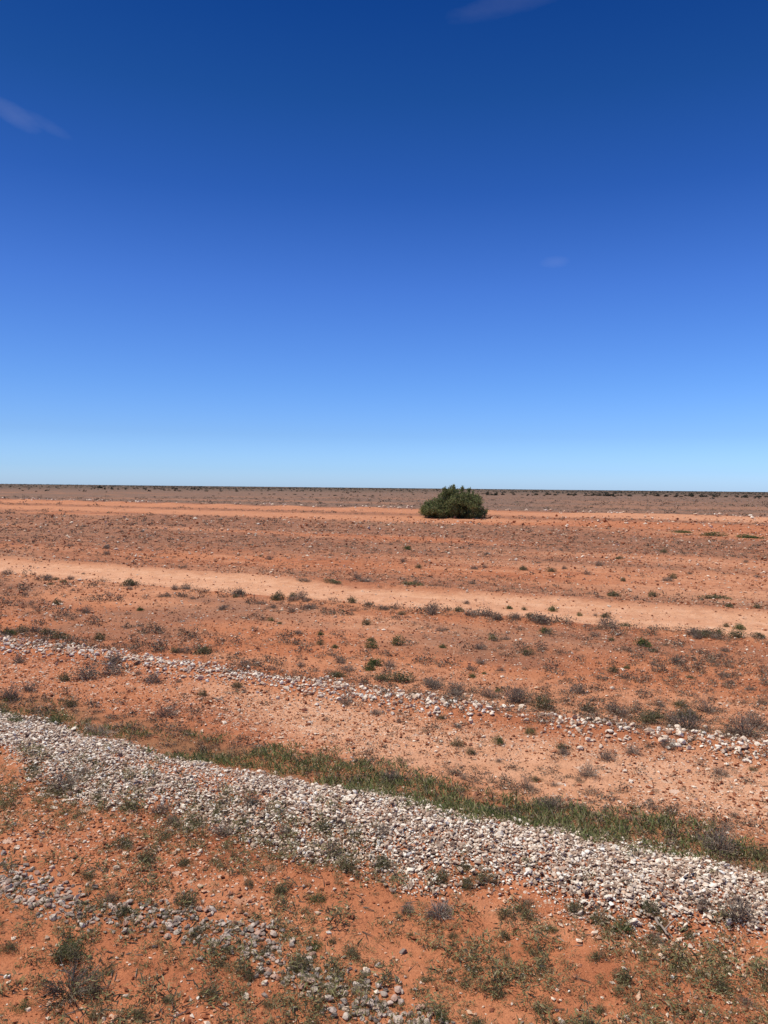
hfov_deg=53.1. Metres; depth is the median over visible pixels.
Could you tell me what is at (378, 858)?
saltbush
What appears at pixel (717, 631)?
saltbush
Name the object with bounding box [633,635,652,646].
green herb
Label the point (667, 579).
dry shrub
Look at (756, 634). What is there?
saltbush
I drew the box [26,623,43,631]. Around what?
dry shrub
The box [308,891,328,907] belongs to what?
green herb
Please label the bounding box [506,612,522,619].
dry shrub
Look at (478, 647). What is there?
dry shrub
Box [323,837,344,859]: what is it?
dry shrub
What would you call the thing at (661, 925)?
stick
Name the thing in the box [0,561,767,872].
dry undergrowth
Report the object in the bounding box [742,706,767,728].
dry shrub
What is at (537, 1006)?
saltbush
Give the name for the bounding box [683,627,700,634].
dry shrub
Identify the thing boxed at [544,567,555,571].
saltbush
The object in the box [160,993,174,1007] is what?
saltbush
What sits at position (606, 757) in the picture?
dry shrub
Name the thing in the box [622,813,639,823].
dry shrub
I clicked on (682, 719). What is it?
dry shrub
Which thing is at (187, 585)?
dry shrub
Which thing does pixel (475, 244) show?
sky
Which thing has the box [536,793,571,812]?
dry shrub
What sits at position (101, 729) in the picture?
dry shrub
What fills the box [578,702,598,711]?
saltbush
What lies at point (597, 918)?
saltbush
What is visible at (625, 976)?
saltbush
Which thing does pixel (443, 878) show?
saltbush
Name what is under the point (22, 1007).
green herb
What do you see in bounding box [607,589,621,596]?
saltbush
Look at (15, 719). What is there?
green herb
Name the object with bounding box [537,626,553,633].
green herb
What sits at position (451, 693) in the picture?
dry shrub
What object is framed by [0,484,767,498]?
distant scrub
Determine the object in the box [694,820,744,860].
dry shrub
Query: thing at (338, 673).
saltbush
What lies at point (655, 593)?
saltbush
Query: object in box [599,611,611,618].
saltbush
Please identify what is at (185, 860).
saltbush
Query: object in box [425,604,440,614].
dry shrub
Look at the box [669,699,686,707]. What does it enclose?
saltbush
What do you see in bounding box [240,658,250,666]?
dry shrub
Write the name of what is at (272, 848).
pebbles
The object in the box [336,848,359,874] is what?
saltbush
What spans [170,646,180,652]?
saltbush
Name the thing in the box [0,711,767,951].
gravel
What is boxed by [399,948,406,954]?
rock
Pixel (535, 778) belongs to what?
saltbush
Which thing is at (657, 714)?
saltbush
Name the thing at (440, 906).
dead shrub
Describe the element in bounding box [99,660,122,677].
dry shrub
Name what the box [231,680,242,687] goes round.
saltbush
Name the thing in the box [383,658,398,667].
dry shrub
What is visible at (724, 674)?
dry shrub
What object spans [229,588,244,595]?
dry shrub
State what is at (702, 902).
dry shrub
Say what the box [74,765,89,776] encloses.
dry shrub
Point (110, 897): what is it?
dry shrub
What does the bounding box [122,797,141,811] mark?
saltbush
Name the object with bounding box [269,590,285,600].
saltbush
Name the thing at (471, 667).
dry shrub
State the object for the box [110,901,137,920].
saltbush
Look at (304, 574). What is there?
plain undergrowth
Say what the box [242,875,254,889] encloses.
saltbush
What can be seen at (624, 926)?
green herb
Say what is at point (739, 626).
green herb
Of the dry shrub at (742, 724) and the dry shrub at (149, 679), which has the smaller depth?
the dry shrub at (742, 724)
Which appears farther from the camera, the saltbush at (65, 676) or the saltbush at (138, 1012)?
the saltbush at (65, 676)
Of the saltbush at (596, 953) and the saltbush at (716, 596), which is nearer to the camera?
the saltbush at (596, 953)
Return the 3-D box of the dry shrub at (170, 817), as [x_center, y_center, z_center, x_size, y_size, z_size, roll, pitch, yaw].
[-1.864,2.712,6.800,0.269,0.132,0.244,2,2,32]
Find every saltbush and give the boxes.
[0,938,20,954]
[17,625,30,632]
[20,762,44,774]
[38,626,50,634]
[45,933,86,972]
[50,629,69,639]
[53,598,63,604]
[54,670,71,681]
[60,694,78,706]
[73,869,97,880]
[84,999,106,1021]
[92,629,107,640]
[92,789,108,801]
[100,962,114,975]
[107,834,138,853]
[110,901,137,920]
[121,577,137,585]
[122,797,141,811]
[131,1001,153,1022]
[133,843,154,861]
[138,845,162,865]
[159,831,174,841]
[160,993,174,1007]
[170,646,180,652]
[170,888,202,908]
[172,855,196,867]
[185,812,206,827]
[185,921,209,936]
[193,645,213,654]
[193,979,225,1003]
[194,688,209,695]
[211,802,229,815]
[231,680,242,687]
[238,814,249,826]
[239,962,257,981]
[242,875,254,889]
[257,937,277,958]
[260,995,279,1011]
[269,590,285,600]
[272,883,289,895]
[288,951,312,975]
[310,820,336,833]
[322,578,341,583]
[325,936,336,944]
[329,668,347,677]
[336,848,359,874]
[341,945,360,960]
[345,596,358,602]
[361,850,399,873]
[362,616,372,625]
[371,669,388,681]
[386,668,415,683]
[401,580,423,585]
[417,975,432,982]
[428,866,452,884]
[436,714,444,719]
[447,736,464,747]
[447,930,459,939]
[453,605,463,611]
[457,860,472,872]
[458,873,476,892]
[459,975,470,990]
[465,744,477,754]
[465,1013,485,1023]
[469,864,499,889]
[489,981,514,999]
[492,926,513,942]
[493,901,518,920]
[515,900,527,912]
[517,900,542,923]
[519,566,528,570]
[521,647,535,655]
[521,690,558,710]
[527,775,544,781]
[531,995,549,1014]
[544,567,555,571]
[554,742,572,751]
[562,896,587,917]
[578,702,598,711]
[582,905,613,928]
[587,943,609,961]
[593,999,609,1013]
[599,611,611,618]
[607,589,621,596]
[608,666,618,672]
[608,966,634,987]
[618,621,631,626]
[630,706,667,724]
[636,896,664,917]
[641,707,665,718]
[647,922,667,933]
[648,589,658,596]
[654,912,669,926]
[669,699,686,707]
[675,704,704,721]
[681,927,696,941]
[691,628,711,637]
[699,593,731,599]
[710,976,737,998]
[711,625,725,635]
[728,626,746,638]
[740,844,767,861]
[747,764,760,771]
[752,632,766,638]
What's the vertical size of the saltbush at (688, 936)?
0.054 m
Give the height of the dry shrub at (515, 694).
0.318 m
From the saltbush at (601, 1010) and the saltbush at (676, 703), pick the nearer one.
the saltbush at (601, 1010)
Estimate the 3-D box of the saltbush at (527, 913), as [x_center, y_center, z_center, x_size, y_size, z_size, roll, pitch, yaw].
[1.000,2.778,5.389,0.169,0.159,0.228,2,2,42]
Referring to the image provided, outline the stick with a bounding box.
[654,917,676,938]
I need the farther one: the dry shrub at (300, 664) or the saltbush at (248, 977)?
the dry shrub at (300, 664)
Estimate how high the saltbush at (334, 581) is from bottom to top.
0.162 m
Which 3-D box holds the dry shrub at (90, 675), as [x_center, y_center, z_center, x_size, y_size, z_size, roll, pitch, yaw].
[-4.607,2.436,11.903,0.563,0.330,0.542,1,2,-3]
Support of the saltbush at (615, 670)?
on the ground at (82, 508)
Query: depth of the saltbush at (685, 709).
10.20 m
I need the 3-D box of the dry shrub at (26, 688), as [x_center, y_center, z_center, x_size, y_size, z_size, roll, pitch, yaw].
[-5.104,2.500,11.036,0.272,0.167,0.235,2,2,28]
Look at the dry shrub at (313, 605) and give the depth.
19.13 m
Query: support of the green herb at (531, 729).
on the ground at (82, 508)
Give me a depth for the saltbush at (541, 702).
10.58 m
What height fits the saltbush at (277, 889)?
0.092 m
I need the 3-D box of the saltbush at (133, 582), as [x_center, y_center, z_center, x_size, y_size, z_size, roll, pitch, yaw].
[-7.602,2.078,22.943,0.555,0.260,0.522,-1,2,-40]
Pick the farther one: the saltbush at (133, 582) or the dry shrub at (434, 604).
the saltbush at (133, 582)
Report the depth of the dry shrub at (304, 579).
24.74 m
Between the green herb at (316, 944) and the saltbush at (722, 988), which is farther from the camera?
the green herb at (316, 944)
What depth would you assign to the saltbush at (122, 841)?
6.36 m
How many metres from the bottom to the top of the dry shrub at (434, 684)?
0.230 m
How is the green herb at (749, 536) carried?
on the ground at (82, 508)
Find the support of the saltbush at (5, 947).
on the ground at (82, 508)
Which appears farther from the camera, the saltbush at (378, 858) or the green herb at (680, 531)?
the green herb at (680, 531)
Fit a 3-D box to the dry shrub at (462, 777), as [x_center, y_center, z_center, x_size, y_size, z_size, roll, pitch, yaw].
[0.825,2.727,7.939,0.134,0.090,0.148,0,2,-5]
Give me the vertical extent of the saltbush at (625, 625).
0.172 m
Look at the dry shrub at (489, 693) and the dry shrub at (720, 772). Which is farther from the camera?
the dry shrub at (489, 693)
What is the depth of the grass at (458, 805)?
7.28 m
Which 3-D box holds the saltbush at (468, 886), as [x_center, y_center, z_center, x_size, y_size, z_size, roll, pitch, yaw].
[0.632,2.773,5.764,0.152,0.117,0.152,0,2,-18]
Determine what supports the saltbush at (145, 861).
on the ground at (82, 508)
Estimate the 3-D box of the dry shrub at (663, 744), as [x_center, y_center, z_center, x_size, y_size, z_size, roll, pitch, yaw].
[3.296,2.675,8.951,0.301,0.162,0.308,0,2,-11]
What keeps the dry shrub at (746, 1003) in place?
on the ground at (82, 508)
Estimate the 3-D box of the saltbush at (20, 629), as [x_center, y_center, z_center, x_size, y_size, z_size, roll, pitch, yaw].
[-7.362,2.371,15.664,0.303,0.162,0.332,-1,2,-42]
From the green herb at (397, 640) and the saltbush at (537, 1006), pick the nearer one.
the saltbush at (537, 1006)
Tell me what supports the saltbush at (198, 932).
on the ground at (82, 508)
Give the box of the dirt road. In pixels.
[0,558,767,636]
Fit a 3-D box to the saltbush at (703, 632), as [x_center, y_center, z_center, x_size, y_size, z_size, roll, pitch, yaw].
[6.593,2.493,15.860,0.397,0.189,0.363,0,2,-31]
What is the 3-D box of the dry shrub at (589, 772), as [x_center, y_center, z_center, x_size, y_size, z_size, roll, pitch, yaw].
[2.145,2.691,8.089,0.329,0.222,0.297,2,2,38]
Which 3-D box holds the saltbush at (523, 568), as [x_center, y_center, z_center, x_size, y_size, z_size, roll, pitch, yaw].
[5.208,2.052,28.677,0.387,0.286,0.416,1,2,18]
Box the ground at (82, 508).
[0,484,767,1023]
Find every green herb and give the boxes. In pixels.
[2,626,17,635]
[7,714,24,722]
[12,999,35,1014]
[46,714,71,725]
[55,933,86,963]
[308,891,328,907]
[310,939,325,951]
[361,662,375,670]
[364,637,377,648]
[369,654,383,666]
[390,634,405,645]
[435,1008,450,1023]
[489,734,505,745]
[523,726,536,735]
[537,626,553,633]
[547,605,557,611]
[611,913,636,941]
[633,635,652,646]
[671,530,691,532]
[699,531,729,535]
[733,622,745,629]
[734,533,766,538]
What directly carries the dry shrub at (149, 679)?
on the ground at (82, 508)
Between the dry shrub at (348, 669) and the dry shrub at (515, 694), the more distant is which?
the dry shrub at (348, 669)
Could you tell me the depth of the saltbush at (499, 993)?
4.56 m
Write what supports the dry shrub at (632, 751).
on the ground at (82, 508)
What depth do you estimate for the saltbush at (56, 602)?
19.16 m
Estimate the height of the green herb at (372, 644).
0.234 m
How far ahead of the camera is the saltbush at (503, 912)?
5.39 m
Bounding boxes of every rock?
[363,967,369,972]
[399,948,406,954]
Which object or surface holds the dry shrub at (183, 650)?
on the ground at (82, 508)
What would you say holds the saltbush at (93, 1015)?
on the ground at (82, 508)
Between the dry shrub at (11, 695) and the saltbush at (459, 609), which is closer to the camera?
the dry shrub at (11, 695)
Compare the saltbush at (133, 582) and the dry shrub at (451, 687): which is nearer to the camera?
the dry shrub at (451, 687)
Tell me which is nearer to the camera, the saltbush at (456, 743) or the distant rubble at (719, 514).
the saltbush at (456, 743)
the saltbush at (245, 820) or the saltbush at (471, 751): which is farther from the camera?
the saltbush at (471, 751)
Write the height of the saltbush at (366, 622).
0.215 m
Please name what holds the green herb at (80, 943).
on the ground at (82, 508)
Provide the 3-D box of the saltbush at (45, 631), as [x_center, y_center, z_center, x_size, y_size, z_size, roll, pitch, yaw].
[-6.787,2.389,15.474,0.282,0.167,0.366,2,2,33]
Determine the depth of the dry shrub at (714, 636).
15.63 m
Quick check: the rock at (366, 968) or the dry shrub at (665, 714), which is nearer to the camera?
the rock at (366, 968)
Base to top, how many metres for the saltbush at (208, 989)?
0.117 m
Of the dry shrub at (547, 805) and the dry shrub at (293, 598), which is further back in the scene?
the dry shrub at (293, 598)
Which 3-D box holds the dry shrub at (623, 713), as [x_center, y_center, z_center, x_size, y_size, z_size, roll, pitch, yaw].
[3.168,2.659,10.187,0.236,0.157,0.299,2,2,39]
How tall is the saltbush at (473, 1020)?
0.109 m
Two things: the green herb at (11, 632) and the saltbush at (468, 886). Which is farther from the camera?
the green herb at (11, 632)
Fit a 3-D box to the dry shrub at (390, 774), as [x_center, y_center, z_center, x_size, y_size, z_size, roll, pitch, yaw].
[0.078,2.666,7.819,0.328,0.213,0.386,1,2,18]
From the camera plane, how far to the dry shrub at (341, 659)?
13.09 m
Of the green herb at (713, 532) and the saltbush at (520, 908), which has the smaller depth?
the saltbush at (520, 908)
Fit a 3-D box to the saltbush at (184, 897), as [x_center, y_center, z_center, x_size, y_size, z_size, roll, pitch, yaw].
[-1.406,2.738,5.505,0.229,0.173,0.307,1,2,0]
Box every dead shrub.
[28,948,117,1021]
[400,903,415,915]
[423,892,454,920]
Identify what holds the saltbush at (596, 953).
on the ground at (82, 508)
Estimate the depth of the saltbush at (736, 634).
15.74 m
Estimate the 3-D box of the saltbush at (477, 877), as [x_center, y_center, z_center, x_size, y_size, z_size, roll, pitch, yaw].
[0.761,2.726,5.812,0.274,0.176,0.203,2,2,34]
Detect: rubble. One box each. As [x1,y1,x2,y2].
[0,633,767,767]
[1,497,767,518]
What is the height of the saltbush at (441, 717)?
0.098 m
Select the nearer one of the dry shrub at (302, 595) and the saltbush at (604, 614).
the saltbush at (604, 614)
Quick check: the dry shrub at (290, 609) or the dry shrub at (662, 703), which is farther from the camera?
the dry shrub at (290, 609)
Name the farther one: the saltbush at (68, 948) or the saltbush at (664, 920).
the saltbush at (664, 920)
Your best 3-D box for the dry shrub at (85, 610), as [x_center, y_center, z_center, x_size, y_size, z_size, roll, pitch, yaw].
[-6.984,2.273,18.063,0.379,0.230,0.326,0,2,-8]
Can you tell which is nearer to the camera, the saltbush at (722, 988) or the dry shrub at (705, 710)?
the saltbush at (722, 988)
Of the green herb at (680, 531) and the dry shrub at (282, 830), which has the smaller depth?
the dry shrub at (282, 830)
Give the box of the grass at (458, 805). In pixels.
[0,697,767,872]
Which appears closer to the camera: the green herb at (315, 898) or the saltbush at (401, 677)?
the green herb at (315, 898)
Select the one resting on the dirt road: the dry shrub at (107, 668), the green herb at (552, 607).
the green herb at (552, 607)
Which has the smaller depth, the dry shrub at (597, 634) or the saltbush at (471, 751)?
the saltbush at (471, 751)
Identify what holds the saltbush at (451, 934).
on the ground at (82, 508)
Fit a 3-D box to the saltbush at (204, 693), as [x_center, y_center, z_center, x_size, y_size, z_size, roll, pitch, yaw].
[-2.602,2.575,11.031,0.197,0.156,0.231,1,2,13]
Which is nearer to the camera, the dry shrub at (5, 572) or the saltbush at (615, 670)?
the saltbush at (615, 670)
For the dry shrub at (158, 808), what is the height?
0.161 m
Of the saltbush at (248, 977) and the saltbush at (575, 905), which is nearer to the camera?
the saltbush at (248, 977)
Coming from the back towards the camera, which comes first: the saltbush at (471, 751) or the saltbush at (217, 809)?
the saltbush at (471, 751)
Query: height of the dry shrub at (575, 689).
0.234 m
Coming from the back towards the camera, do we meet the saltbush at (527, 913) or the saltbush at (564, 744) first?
the saltbush at (564, 744)
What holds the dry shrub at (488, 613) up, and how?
on the ground at (82, 508)
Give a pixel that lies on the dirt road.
(706, 616)
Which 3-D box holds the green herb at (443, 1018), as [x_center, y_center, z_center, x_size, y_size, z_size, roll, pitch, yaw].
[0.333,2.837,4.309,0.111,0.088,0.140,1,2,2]
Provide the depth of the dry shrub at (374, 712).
10.20 m
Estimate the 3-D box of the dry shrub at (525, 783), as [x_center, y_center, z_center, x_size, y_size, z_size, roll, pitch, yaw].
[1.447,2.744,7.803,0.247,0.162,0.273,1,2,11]
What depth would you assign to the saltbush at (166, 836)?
6.51 m
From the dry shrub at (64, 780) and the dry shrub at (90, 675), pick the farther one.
the dry shrub at (90, 675)
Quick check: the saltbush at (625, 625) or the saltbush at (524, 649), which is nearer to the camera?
the saltbush at (524, 649)
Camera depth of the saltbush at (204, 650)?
13.66 m
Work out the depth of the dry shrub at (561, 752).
8.73 m
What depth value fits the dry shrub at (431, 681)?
11.74 m
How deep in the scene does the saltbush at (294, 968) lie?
4.79 m
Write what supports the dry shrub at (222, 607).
on the ground at (82, 508)
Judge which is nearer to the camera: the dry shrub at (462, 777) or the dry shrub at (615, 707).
the dry shrub at (462, 777)
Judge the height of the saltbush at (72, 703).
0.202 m
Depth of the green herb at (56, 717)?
9.57 m
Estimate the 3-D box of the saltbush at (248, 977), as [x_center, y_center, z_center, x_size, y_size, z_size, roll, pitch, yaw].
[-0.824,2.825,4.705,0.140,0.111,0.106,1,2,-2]
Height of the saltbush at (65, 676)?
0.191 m
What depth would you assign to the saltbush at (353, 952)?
4.94 m
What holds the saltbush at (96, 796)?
on the ground at (82, 508)
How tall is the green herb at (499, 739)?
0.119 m
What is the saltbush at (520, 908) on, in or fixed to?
on the ground at (82, 508)
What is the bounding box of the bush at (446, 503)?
[416,484,489,517]
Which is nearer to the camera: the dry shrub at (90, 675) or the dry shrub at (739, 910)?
the dry shrub at (739, 910)
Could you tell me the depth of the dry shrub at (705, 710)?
10.50 m
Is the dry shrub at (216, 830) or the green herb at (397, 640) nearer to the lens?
the dry shrub at (216, 830)
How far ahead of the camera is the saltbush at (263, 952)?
4.99 m
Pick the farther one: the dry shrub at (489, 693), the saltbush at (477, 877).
the dry shrub at (489, 693)
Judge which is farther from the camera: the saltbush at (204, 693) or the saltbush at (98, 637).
the saltbush at (98, 637)
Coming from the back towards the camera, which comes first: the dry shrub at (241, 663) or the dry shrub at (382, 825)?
the dry shrub at (241, 663)
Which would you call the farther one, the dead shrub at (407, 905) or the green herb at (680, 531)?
the green herb at (680, 531)
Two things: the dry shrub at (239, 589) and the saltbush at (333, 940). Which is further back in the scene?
the dry shrub at (239, 589)
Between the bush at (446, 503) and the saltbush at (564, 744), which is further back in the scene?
the bush at (446, 503)
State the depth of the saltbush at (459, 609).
18.49 m
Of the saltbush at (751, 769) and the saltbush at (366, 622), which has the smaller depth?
the saltbush at (751, 769)
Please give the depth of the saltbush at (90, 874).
5.88 m
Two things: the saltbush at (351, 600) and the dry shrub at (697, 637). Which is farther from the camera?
the saltbush at (351, 600)
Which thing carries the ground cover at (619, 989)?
on the ground at (82, 508)
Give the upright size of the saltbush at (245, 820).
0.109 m
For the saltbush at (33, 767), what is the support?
on the ground at (82, 508)
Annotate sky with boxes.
[0,0,767,491]
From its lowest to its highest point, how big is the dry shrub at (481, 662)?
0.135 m
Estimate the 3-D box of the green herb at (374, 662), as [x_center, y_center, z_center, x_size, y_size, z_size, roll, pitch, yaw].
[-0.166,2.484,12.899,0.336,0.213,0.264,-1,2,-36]
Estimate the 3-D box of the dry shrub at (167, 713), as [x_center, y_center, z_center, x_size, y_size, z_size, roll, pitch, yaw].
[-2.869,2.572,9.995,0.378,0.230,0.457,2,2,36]
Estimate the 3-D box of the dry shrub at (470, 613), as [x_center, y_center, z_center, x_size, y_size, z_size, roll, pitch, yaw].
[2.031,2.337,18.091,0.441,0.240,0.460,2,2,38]
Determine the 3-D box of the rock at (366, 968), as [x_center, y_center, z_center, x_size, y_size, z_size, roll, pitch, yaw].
[-0.109,2.855,4.789,0.050,0.034,0.040,1,2,16]
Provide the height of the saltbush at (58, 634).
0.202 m
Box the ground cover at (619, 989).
[0,738,767,1023]
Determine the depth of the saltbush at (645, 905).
5.35 m
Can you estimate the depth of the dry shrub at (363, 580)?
24.42 m
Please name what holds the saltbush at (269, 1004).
on the ground at (82, 508)
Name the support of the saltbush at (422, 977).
on the ground at (82, 508)
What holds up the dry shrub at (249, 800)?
on the gravel
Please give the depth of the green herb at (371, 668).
12.56 m
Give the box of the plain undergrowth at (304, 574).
[0,494,767,605]
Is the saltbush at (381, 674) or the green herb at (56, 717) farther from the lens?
the saltbush at (381, 674)
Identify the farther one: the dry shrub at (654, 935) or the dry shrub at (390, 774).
the dry shrub at (390, 774)
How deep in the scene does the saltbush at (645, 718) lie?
9.92 m
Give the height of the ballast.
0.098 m
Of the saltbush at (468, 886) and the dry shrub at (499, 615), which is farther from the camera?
the dry shrub at (499, 615)
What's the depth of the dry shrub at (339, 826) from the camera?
6.59 m
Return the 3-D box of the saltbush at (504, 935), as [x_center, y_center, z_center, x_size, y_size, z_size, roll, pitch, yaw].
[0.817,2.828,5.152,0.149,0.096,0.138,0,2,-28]
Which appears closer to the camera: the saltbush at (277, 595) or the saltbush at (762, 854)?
the saltbush at (762, 854)
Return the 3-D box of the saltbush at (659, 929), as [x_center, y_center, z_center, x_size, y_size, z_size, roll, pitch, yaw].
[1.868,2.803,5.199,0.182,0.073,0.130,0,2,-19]
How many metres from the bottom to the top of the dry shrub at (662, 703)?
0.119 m
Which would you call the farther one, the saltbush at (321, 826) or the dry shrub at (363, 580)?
the dry shrub at (363, 580)
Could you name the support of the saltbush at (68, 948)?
on the ground at (82, 508)
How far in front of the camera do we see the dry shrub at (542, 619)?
17.30 m
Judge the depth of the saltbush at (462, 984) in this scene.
4.66 m
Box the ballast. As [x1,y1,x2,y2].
[0,860,565,1023]
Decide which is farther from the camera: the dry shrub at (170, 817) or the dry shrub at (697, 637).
the dry shrub at (697, 637)
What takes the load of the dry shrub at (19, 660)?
on the ground at (82, 508)
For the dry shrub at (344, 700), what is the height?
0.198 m
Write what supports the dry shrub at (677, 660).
on the ground at (82, 508)
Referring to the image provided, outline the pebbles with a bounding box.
[0,514,767,1023]
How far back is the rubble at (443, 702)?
10.89 m
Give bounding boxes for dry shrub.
[0,679,25,702]
[1,568,15,573]
[9,652,26,662]
[21,681,38,691]
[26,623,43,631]
[37,767,82,797]
[69,660,101,679]
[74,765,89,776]
[78,604,95,613]
[79,721,117,738]
[96,888,127,903]
[98,653,127,664]
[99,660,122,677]
[142,668,162,685]
[148,798,171,815]
[153,702,181,717]
[162,810,184,826]
[177,643,192,654]
[180,582,194,589]
[208,815,235,839]
[216,604,229,609]
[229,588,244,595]
[239,792,262,807]
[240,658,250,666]
[270,823,291,835]
[285,595,301,600]
[286,606,296,612]
[294,589,309,598]
[296,577,311,581]
[297,661,306,667]
[304,602,318,608]
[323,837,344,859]
[334,655,345,663]
[334,818,351,828]
[337,692,356,705]
[339,663,356,671]
[357,577,374,581]
[366,708,383,715]
[369,820,390,837]
[380,765,402,784]
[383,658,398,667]
[422,675,442,686]
[422,677,449,689]
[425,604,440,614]
[427,599,441,609]
[446,688,465,696]
[447,677,468,691]
[458,773,467,780]
[461,608,478,616]
[466,663,477,669]
[471,641,486,649]
[474,606,493,616]
[475,656,486,664]
[481,686,504,698]
[490,612,504,620]
[495,685,535,703]
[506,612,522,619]
[515,774,536,790]
[530,614,550,623]
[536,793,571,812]
[556,746,570,755]
[566,680,589,694]
[574,759,600,778]
[589,630,601,637]
[595,749,618,761]
[597,615,618,627]
[603,699,631,713]
[615,706,629,718]
[622,740,642,754]
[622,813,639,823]
[644,930,666,945]
[653,698,664,706]
[657,735,677,750]
[659,710,679,720]
[662,574,673,581]
[663,704,708,728]
[670,654,687,663]
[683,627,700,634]
[690,628,704,638]
[690,892,716,912]
[694,693,719,714]
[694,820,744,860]
[706,633,722,639]
[708,891,765,930]
[712,766,729,776]
[718,671,731,677]
[722,708,766,738]
[736,995,761,1007]
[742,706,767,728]
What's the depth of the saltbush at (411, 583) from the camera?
23.79 m
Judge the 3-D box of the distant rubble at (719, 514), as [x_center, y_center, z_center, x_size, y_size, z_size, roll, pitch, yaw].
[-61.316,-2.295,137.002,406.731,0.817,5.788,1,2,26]
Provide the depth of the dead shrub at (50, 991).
4.53 m
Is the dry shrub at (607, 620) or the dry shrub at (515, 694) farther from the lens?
the dry shrub at (607, 620)
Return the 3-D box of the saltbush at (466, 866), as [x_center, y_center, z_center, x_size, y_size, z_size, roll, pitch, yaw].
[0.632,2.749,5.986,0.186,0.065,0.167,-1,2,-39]
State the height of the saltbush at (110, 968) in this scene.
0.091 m
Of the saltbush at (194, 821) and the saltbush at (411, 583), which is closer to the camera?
the saltbush at (194, 821)
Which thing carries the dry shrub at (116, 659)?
on the ground at (82, 508)
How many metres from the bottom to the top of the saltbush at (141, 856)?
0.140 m

